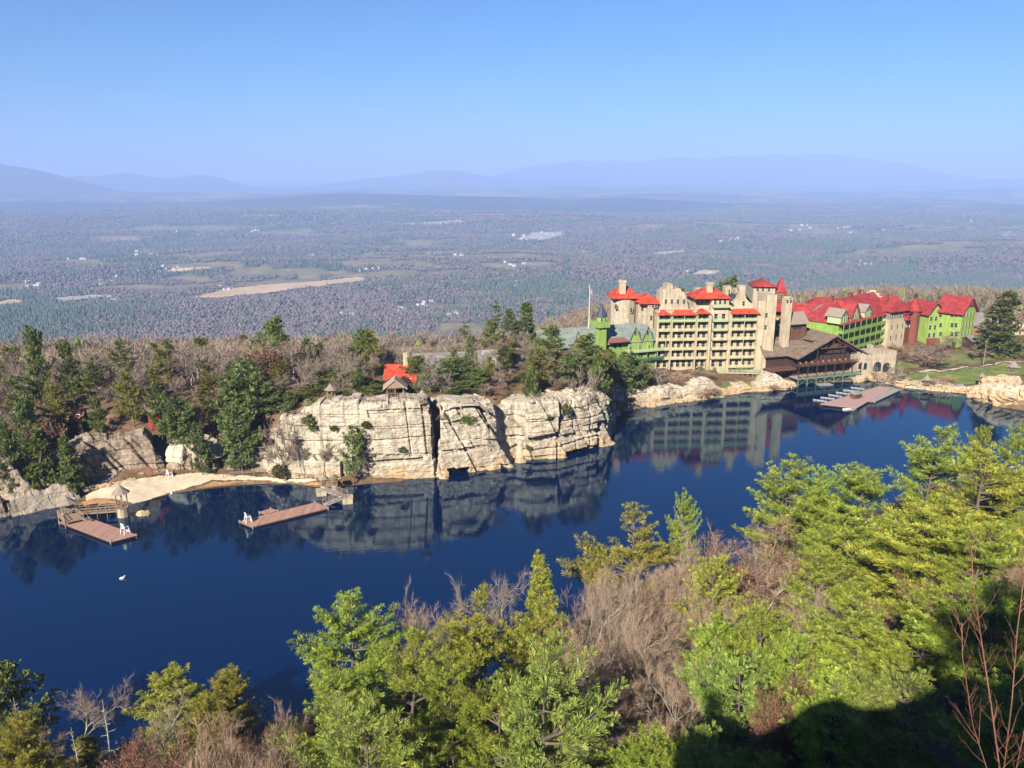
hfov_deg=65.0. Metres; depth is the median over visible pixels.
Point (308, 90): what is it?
sky
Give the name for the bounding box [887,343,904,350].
bare shrub
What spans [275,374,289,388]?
bare tree
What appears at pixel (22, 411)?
pine tree
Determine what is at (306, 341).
pine tree
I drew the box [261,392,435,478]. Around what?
cliff
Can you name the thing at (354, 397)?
railing
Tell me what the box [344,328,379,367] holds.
pine tree
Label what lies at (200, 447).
pine tree
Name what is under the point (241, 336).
pine tree
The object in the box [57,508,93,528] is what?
pier head
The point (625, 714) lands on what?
pine tree
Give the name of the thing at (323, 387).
shrub
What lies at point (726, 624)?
bare tree
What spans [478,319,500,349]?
pine tree
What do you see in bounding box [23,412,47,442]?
pine tree
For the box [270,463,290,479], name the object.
shrub
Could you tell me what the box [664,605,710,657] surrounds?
bare tree
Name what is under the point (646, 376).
pine tree
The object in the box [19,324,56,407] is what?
pine tree
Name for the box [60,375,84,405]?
bare tree
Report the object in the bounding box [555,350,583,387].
pine tree
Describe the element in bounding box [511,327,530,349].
bare tree
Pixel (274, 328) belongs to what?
pine tree
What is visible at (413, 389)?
shrub
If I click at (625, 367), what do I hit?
pine tree
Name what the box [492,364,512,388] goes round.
bare tree
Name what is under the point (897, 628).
pine tree
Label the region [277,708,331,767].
bare shrub
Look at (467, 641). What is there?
pine tree
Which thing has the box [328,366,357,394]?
bare tree
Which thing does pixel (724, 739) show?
pine tree
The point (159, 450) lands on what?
road
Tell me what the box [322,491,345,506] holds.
gangway
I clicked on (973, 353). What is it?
bare tree
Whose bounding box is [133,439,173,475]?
bank
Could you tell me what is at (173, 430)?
pine tree
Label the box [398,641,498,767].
pine tree
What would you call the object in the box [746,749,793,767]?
pine tree
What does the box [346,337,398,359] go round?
bare tree
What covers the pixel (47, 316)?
valley conifers
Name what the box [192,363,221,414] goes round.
pine tree
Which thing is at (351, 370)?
bare tree
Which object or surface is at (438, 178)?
mountains
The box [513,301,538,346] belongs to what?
spruce tree
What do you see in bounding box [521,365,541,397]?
pine tree
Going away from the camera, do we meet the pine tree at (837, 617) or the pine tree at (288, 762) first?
the pine tree at (288, 762)
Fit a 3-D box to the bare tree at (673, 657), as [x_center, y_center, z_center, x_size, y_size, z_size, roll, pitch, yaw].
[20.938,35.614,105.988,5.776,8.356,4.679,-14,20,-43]
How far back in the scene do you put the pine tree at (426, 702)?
97.44 m
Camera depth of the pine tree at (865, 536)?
107.72 m
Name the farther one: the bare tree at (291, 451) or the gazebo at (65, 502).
the bare tree at (291, 451)
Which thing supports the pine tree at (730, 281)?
on the ground at (730, 196)
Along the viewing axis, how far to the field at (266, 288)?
2760.95 m
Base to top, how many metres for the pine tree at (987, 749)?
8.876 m
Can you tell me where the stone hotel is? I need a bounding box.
[606,280,776,374]
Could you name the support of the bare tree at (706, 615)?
on the hillside
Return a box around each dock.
[58,517,136,544]
[238,501,328,528]
[259,507,277,514]
[821,386,892,408]
[865,387,900,402]
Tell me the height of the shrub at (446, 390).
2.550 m
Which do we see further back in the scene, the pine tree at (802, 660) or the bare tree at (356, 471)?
the bare tree at (356, 471)
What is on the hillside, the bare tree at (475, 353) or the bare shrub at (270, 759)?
the bare shrub at (270, 759)
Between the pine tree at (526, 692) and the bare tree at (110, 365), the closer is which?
the pine tree at (526, 692)
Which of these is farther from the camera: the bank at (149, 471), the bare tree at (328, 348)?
the bare tree at (328, 348)
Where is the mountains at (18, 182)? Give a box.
[0,164,120,197]
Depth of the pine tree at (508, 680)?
101.61 m
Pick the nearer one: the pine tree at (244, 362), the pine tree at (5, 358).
the pine tree at (244, 362)
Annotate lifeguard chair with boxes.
[120,523,130,533]
[244,512,252,522]
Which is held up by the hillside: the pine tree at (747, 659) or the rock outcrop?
the pine tree at (747, 659)
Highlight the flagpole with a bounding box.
[588,289,592,327]
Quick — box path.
[895,361,1023,376]
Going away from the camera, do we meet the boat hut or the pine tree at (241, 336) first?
the boat hut
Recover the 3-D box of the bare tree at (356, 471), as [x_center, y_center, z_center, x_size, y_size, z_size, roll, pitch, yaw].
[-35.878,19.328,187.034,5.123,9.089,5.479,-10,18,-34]
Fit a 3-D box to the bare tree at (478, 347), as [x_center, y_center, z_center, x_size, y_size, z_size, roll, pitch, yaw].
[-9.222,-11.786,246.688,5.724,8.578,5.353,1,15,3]
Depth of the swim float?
275.77 m
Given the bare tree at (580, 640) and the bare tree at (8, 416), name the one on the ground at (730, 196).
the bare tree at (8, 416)
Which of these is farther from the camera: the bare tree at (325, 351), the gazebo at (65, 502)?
the bare tree at (325, 351)
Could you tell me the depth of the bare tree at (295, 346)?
225.60 m
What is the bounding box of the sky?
[0,0,1023,180]
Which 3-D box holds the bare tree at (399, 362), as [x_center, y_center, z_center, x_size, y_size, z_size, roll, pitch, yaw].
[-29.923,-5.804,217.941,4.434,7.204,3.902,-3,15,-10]
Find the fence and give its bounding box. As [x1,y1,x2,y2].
[223,470,311,478]
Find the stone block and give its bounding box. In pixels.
[879,293,912,348]
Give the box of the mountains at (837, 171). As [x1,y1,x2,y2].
[493,155,984,187]
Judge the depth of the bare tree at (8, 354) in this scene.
217.05 m
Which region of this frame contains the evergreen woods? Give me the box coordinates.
[9,284,1020,350]
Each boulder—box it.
[81,487,89,492]
[136,510,150,516]
[439,475,447,478]
[508,440,515,446]
[515,458,526,462]
[966,385,979,397]
[972,382,995,402]
[978,376,997,384]
[987,382,1012,406]
[994,374,1022,385]
[995,385,1023,404]
[1018,385,1023,404]
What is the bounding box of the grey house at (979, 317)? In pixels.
[974,312,987,326]
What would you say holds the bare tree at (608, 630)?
on the hillside
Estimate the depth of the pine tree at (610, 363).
230.87 m
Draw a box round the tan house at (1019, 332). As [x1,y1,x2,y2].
[1011,309,1023,334]
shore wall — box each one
[847,372,899,384]
[892,377,970,392]
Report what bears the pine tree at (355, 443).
on the ground at (730, 196)
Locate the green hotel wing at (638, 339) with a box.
[527,303,665,368]
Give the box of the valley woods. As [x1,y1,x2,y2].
[0,207,1023,347]
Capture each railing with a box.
[282,401,311,414]
[338,395,375,401]
[437,395,488,406]
[529,394,553,399]
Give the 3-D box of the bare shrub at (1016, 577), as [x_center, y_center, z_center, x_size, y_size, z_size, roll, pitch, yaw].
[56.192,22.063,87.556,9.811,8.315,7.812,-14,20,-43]
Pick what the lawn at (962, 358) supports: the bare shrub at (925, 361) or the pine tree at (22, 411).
the bare shrub at (925, 361)
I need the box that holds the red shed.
[144,407,162,430]
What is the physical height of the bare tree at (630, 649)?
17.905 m
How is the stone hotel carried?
on the ground at (730, 196)
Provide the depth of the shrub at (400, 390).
195.79 m
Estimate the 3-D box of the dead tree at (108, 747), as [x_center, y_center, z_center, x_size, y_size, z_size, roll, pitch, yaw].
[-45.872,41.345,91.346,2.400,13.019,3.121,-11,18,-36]
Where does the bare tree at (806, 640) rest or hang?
on the hillside
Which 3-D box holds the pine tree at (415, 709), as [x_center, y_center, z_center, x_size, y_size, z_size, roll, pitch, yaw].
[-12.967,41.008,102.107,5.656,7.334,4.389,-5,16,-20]
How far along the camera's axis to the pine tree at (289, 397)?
190.82 m
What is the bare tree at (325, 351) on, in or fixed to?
on the ground at (730, 196)
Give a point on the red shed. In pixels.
(151, 425)
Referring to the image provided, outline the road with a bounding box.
[79,439,172,492]
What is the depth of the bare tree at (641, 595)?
104.80 m
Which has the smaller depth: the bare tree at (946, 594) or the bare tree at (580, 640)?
the bare tree at (946, 594)
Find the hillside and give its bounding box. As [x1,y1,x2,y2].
[1,482,1023,767]
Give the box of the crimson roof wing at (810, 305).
[792,297,834,314]
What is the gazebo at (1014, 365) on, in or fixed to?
on the boulder at (1011, 380)
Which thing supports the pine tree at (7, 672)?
on the hillside
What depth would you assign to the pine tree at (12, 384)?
195.20 m
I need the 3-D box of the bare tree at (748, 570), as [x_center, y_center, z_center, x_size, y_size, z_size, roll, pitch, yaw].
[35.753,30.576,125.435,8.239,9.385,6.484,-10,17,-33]
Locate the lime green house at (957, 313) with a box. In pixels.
[936,294,979,346]
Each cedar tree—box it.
[0,707,65,767]
[50,754,77,767]
[66,733,104,767]
[121,661,213,761]
[169,694,239,767]
[195,663,267,753]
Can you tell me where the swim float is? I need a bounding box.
[816,383,832,385]
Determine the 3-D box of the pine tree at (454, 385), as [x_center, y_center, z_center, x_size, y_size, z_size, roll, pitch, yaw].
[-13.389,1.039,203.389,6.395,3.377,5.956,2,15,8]
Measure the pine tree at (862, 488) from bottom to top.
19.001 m
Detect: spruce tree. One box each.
[23,423,59,490]
[53,434,85,496]
[452,322,476,351]
[486,299,506,347]
[499,307,521,337]
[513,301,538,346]
[518,549,569,666]
[970,289,1023,357]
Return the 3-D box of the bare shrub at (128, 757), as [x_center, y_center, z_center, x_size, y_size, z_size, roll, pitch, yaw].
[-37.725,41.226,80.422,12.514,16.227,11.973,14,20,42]
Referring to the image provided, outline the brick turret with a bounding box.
[903,293,921,343]
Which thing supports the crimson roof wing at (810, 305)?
on the ground at (730, 196)
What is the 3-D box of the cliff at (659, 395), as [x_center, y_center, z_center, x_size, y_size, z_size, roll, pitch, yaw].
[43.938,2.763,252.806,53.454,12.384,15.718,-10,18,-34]
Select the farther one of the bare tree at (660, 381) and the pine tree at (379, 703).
the bare tree at (660, 381)
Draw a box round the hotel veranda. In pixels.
[718,368,762,376]
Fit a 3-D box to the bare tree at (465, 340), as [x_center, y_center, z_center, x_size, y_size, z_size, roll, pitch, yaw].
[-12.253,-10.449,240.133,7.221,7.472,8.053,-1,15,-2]
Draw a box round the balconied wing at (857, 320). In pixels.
[806,289,886,348]
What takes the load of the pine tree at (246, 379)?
on the ground at (730, 196)
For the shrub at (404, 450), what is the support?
on the cliff at (396, 423)
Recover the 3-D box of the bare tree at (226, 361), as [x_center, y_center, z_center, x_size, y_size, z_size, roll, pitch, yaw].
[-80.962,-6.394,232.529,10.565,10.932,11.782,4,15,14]
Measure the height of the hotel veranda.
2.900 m
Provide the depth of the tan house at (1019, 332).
324.13 m
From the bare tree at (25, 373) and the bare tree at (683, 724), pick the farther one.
the bare tree at (25, 373)
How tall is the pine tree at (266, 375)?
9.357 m
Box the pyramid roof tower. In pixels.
[496,328,521,347]
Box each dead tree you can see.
[70,729,80,767]
[99,699,120,767]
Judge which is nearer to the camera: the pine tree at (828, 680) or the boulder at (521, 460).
the pine tree at (828, 680)
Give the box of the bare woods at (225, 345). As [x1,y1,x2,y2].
[0,285,1023,385]
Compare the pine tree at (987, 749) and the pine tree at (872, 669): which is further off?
the pine tree at (872, 669)
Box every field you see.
[0,299,20,304]
[56,294,102,300]
[168,267,208,271]
[192,277,363,297]
[404,220,462,224]
[516,231,564,239]
[654,250,683,253]
[694,270,719,273]
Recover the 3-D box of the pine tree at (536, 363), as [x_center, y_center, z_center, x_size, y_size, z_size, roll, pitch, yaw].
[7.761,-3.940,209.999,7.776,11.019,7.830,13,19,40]
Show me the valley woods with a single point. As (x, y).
(306, 304)
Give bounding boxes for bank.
[81,498,118,505]
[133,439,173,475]
[196,480,319,487]
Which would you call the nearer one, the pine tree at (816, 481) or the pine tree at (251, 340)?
the pine tree at (816, 481)
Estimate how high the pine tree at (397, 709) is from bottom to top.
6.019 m
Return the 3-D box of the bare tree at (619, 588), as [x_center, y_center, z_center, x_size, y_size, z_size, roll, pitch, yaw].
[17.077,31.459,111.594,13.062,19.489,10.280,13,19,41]
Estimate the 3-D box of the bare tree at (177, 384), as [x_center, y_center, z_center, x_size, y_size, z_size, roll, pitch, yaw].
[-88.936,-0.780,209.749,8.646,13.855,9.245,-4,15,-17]
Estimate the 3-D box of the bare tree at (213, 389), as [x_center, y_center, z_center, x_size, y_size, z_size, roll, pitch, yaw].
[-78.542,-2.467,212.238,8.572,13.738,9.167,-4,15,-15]
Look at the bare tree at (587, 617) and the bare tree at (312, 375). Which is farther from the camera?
the bare tree at (312, 375)
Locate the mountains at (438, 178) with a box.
[292,170,1023,188]
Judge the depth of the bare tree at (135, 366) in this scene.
223.36 m
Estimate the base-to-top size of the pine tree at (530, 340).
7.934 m
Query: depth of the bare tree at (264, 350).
225.43 m
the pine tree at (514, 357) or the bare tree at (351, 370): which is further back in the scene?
the pine tree at (514, 357)
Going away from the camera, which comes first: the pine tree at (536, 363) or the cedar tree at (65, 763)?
the cedar tree at (65, 763)
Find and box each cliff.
[0,448,32,501]
[0,502,29,517]
[9,478,80,515]
[48,427,165,486]
[166,435,266,471]
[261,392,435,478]
[427,386,615,477]
[615,376,723,415]
[721,371,796,394]
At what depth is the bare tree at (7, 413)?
192.84 m
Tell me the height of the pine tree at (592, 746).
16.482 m
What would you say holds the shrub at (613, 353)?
on the ground at (730, 196)
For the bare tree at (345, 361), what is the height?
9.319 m
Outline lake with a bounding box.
[0,381,1023,763]
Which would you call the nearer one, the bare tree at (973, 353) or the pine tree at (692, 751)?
the pine tree at (692, 751)
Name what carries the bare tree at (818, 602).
on the hillside
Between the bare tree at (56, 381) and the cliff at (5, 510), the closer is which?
the cliff at (5, 510)
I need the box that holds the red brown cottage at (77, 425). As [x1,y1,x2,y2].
[58,408,88,434]
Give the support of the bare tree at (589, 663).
on the hillside
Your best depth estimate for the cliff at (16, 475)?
173.85 m
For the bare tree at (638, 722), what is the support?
on the hillside
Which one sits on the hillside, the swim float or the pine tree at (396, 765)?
the pine tree at (396, 765)
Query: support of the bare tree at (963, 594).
on the hillside
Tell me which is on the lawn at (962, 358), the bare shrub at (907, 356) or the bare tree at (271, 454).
the bare shrub at (907, 356)
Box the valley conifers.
[0,206,1023,352]
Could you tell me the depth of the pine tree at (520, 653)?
95.84 m
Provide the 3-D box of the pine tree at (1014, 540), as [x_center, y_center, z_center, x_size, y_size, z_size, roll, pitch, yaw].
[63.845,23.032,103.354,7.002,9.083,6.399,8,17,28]
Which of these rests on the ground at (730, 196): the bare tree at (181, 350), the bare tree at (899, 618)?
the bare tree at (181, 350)
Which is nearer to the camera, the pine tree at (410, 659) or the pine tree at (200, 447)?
the pine tree at (410, 659)
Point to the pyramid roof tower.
(506, 332)
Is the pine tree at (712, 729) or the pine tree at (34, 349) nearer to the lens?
the pine tree at (712, 729)
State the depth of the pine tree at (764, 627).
86.66 m
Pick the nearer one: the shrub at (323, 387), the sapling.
the sapling
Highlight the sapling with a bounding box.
[947,522,1023,767]
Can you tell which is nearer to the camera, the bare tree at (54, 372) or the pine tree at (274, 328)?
the bare tree at (54, 372)
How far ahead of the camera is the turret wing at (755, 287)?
297.50 m
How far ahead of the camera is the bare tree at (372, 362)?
208.63 m
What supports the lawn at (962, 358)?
on the ground at (730, 196)
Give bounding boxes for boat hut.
[849,390,863,398]
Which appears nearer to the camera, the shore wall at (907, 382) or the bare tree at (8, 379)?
the bare tree at (8, 379)
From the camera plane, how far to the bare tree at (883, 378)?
277.36 m
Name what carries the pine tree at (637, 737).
on the hillside
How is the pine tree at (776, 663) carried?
on the hillside
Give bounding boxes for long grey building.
[411,351,468,369]
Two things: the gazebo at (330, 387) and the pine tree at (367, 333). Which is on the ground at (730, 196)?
the pine tree at (367, 333)
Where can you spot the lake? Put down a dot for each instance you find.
(208, 587)
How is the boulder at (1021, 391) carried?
on the ground at (730, 196)
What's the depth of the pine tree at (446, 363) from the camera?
204.42 m
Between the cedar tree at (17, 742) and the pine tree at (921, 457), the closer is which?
the cedar tree at (17, 742)
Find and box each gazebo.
[56,495,76,514]
[111,483,129,517]
[191,434,198,467]
[318,474,328,487]
[324,383,336,398]
[329,472,338,490]
[417,390,427,403]
[896,370,906,380]
[922,373,931,384]
[1006,360,1021,372]
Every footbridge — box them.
[76,504,118,518]
[321,483,347,496]
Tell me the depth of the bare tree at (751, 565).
116.93 m
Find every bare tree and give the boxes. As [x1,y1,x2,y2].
[0,349,40,384]
[0,352,51,376]
[0,363,21,394]
[0,368,33,400]
[0,373,8,384]
[0,389,12,416]
[0,396,6,402]
[0,412,12,428]
[15,417,67,450]
[22,376,43,402]
[29,357,58,398]
[30,709,69,759]
[37,400,54,421]
[39,356,68,386]
[47,352,72,399]
[50,344,81,378]
[50,349,110,396]
[55,675,143,734]
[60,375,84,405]
[79,346,113,382]
[86,356,99,393]
[87,365,123,411]
[94,363,119,390]
[97,355,115,383]
[103,365,151,402]
[111,356,146,390]
[114,382,138,404]
[123,341,173,372]
[124,370,150,406]
[131,359,148,379]
[136,685,206,767]
[145,353,172,379]
[152,359,188,399]
[167,340,201,380]
[170,341,219,388]
[175,349,226,375]
[182,383,214,424]
[183,341,213,382]
[197,351,229,390]
[206,350,225,373]
[207,348,222,374]
[207,698,300,767]
[219,336,247,370]
[219,344,247,367]
[219,349,244,364]
[237,342,308,381]
[252,696,311,765]
[253,338,271,377]
[256,337,297,373]
[256,411,297,477]
[273,342,319,379]
[273,372,287,391]
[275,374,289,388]
[282,337,316,357]
[283,429,309,478]
[292,342,312,377]
[292,362,322,389]
[293,373,310,391]
[296,348,321,378]
[311,351,330,374]
[312,335,358,369]
[313,344,331,375]
[315,340,349,368]
[318,432,335,466]
[325,349,356,372]
[327,338,369,362]
[328,331,364,364]
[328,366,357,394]
[336,357,361,379]
[341,341,363,369]
[345,365,369,378]
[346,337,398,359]
[348,453,365,483]
[360,344,380,377]
[380,348,397,368]
[380,579,450,680]
[385,346,403,363]
[395,350,402,363]
[406,605,468,663]
[412,367,440,393]
[416,330,475,351]
[420,348,432,365]
[433,368,452,392]
[435,338,453,352]
[444,567,529,664]
[460,338,477,349]
[469,346,487,366]
[469,349,495,367]
[475,336,488,349]
[477,374,505,396]
[490,339,526,356]
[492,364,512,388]
[508,361,523,370]
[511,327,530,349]
[517,340,530,355]
[520,343,537,362]
[521,330,544,348]
[533,597,609,703]
[540,370,568,390]
[541,348,555,371]
[542,338,562,360]
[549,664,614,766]
[551,582,603,683]
[557,360,584,379]
[565,339,582,356]
[566,631,602,681]
[568,365,605,409]
[571,555,619,677]
[571,572,647,690]
[575,647,599,711]
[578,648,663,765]
[582,607,654,665]
[587,638,643,690]
[591,552,670,667]
[591,556,662,683]
[593,579,685,707]
[595,559,701,669]
[595,664,658,727]
[596,619,641,688]
[604,699,663,750]
[608,607,681,663]
[616,612,680,737]
[631,563,717,660]
[631,651,718,752]
[640,608,686,724]
[647,362,669,384]
[648,365,667,385]
[650,626,685,680]
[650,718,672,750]
[651,518,713,618]
[651,581,702,636]
[656,600,693,637]
[659,554,698,594]
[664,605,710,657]
[664,708,702,742]
[665,555,711,603]
[671,624,696,662]
[676,578,769,644]
[692,518,824,641]
[694,603,758,633]
[696,365,715,376]
[710,531,776,604]
[728,557,760,606]
[730,506,829,617]
[737,615,786,645]
[739,584,783,636]
[742,544,806,593]
[743,523,779,563]
[744,526,783,568]
[750,558,794,610]
[757,571,848,654]
[759,529,794,555]
[771,577,826,617]
[772,588,796,611]
[775,595,794,645]
[777,622,823,666]
[788,540,809,563]
[865,362,905,386]
[890,597,922,630]
[898,341,956,360]
[917,350,952,365]
[918,573,986,620]
[929,331,967,353]
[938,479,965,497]
[954,580,976,604]
[965,344,990,360]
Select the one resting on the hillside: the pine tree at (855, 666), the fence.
the pine tree at (855, 666)
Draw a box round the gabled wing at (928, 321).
[917,299,942,344]
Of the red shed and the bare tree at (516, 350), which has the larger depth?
the bare tree at (516, 350)
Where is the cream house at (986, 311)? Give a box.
[983,305,998,323]
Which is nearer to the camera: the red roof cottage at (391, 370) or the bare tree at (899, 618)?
the bare tree at (899, 618)
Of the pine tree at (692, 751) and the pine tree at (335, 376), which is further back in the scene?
the pine tree at (335, 376)
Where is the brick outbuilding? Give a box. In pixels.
[972,326,997,337]
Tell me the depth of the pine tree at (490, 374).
210.35 m
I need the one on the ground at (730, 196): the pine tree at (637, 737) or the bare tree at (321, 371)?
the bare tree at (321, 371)
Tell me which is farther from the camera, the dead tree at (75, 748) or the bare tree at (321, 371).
the bare tree at (321, 371)
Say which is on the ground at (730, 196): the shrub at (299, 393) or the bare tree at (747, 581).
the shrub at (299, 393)
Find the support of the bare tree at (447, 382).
on the ground at (730, 196)
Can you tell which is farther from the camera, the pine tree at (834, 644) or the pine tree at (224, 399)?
the pine tree at (224, 399)
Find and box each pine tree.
[0,347,19,376]
[0,417,22,493]
[0,659,61,765]
[2,345,23,379]
[2,375,37,421]
[8,395,40,455]
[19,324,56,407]
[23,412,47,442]
[35,383,72,438]
[52,339,79,408]
[76,359,107,398]
[82,396,106,432]
[103,339,138,398]
[109,370,146,426]
[141,381,171,444]
[144,348,177,391]
[147,342,161,374]
[155,395,201,445]
[156,338,179,378]
[185,336,209,372]
[186,420,215,474]
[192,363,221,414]
[203,371,247,429]
[214,363,267,435]
[216,398,263,472]
[221,361,233,377]
[233,357,260,389]
[238,334,247,347]
[242,339,258,351]
[251,338,266,354]
[251,381,285,414]
[253,356,271,386]
[256,315,291,372]
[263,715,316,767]
[265,658,401,767]
[269,355,289,387]
[271,749,311,767]
[279,390,297,420]
[287,587,412,721]
[288,688,435,767]
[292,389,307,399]
[298,337,321,371]
[300,347,315,372]
[313,342,329,371]
[318,374,333,385]
[325,370,347,385]
[337,424,365,484]
[340,372,365,387]
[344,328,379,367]
[350,366,364,386]
[356,329,385,374]
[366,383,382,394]
[368,623,495,767]
[370,690,385,722]
[375,737,411,767]
[382,695,416,733]
[390,679,425,722]
[398,355,428,377]
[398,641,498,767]
[414,372,443,390]
[416,687,454,720]
[416,701,442,718]
[429,358,458,386]
[434,738,467,767]
[438,582,520,725]
[443,668,556,767]
[444,354,479,384]
[448,349,458,360]
[449,381,469,392]
[452,671,498,714]
[462,342,474,359]
[462,367,488,389]
[465,702,488,742]
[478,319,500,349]
[482,356,495,382]
[487,720,513,766]
[491,661,524,704]
[493,630,629,767]
[494,591,586,712]
[495,344,512,369]
[505,330,518,347]
[505,675,552,730]
[506,341,517,367]
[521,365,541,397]
[522,333,535,353]
[524,354,537,369]
[527,348,555,386]
[529,738,554,766]
[531,706,556,752]
[533,324,566,362]
[533,337,546,357]
[541,697,581,752]
[547,364,558,381]
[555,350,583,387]
[556,502,683,610]
[569,333,605,378]
[574,694,614,759]
[585,746,615,767]
[587,352,612,397]
[598,352,610,375]
[602,720,683,767]
[605,355,615,372]
[610,741,650,767]
[611,728,653,767]
[615,351,644,392]
[634,358,652,387]
[644,728,721,767]
[657,487,702,573]
[669,553,756,659]
[670,714,739,767]
[672,612,757,714]
[681,639,796,767]
[684,640,733,677]
[695,710,751,767]
[698,722,749,767]
[707,597,797,697]
[715,279,726,291]
[721,274,738,289]
[729,635,765,686]
[729,676,763,733]
[731,452,842,572]
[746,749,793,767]
[750,627,829,740]
[769,671,797,705]
[778,542,864,649]
[778,643,831,702]
[778,656,895,767]
[782,509,928,617]
[786,461,907,570]
[789,582,909,699]
[801,464,840,546]
[802,662,848,739]
[817,622,863,681]
[827,609,846,621]
[829,495,997,618]
[834,658,965,767]
[840,629,908,689]
[840,659,872,693]
[849,577,1007,709]
[878,503,899,521]
[886,422,1002,532]
[891,569,941,602]
[891,604,926,685]
[894,518,925,543]
[900,440,1023,555]
[903,571,1023,703]
[919,517,1023,612]
[923,549,960,586]
[924,518,950,549]
[927,667,1023,767]
[937,570,986,598]
[955,425,1002,502]
[968,580,1021,647]
[969,493,1003,519]
[976,422,1023,523]
[983,531,1023,582]
[989,514,1012,544]
[1014,513,1023,548]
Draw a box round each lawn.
[720,381,751,388]
[895,346,1023,369]
[905,362,1023,384]
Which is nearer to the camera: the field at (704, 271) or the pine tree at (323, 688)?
the pine tree at (323, 688)
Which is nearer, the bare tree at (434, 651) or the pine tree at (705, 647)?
the pine tree at (705, 647)
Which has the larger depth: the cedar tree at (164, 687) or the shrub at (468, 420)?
the shrub at (468, 420)
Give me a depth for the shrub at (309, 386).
201.49 m
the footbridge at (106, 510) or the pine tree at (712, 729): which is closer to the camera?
the pine tree at (712, 729)
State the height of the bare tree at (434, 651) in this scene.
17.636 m
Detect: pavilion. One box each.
[383,375,406,396]
[760,296,867,385]
[961,335,982,347]
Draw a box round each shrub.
[85,706,194,767]
[129,747,164,767]
[162,705,254,767]
[201,722,308,767]
[216,458,226,467]
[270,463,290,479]
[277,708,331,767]
[279,394,294,403]
[300,414,317,425]
[301,382,312,389]
[304,397,317,405]
[306,387,321,397]
[307,423,318,431]
[313,379,326,387]
[317,385,329,392]
[329,424,339,431]
[338,389,350,395]
[354,383,368,394]
[360,421,371,427]
[363,377,375,385]
[370,379,378,384]
[397,388,410,392]
[398,446,406,452]
[400,376,410,383]
[404,384,419,393]
[422,387,429,393]
[435,413,448,419]
[439,385,453,393]
[449,389,459,395]
[456,414,477,425]
[472,384,487,394]
[512,376,522,383]
[517,371,526,378]
[559,404,571,414]
[606,351,617,357]
[628,382,646,389]
[648,373,672,382]
[664,371,686,384]
[671,371,692,380]
[694,366,704,373]
[698,386,725,400]
[743,649,837,767]
[759,385,780,390]
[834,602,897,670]
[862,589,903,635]
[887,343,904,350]
[888,487,923,512]
[888,561,957,622]
[897,351,910,357]
[900,351,926,362]
[905,353,936,367]
[926,378,947,386]
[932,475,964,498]
[934,375,958,382]
[984,557,1023,586]
[986,562,1023,606]
[991,503,1022,520]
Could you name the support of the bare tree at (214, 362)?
on the ground at (730, 196)
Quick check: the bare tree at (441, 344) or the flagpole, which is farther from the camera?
the flagpole
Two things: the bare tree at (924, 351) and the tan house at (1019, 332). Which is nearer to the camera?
the bare tree at (924, 351)
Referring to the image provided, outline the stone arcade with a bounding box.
[849,344,896,374]
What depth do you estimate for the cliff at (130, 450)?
186.72 m
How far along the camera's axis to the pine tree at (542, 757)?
85.62 m
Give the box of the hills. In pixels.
[0,193,1023,213]
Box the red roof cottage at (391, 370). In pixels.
[383,352,419,383]
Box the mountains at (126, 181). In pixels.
[68,172,255,190]
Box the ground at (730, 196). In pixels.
[0,180,1023,517]
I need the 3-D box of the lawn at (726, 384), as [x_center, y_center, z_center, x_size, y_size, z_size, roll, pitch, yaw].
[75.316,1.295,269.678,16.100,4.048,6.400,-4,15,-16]
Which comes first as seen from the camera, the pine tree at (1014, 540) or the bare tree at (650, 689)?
the bare tree at (650, 689)
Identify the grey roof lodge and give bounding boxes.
[475,348,524,367]
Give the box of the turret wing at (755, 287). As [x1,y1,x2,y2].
[747,277,786,336]
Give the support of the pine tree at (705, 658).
on the hillside
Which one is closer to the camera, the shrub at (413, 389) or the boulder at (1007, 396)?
the shrub at (413, 389)
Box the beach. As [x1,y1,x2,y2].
[85,473,316,503]
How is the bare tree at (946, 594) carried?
on the hillside
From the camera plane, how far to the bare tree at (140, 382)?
203.35 m
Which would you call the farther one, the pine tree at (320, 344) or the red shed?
the pine tree at (320, 344)
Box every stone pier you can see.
[316,487,326,496]
[342,494,352,504]
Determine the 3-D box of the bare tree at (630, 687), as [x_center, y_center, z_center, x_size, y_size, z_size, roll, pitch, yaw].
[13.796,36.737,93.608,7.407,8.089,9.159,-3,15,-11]
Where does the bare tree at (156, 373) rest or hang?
on the ground at (730, 196)
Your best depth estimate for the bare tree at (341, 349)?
215.97 m
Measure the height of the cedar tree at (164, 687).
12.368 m
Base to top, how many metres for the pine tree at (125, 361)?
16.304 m
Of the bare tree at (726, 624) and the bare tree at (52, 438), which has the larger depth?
the bare tree at (52, 438)
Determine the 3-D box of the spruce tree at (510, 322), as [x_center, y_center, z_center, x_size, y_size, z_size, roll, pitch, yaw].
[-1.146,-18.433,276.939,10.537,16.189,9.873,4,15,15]

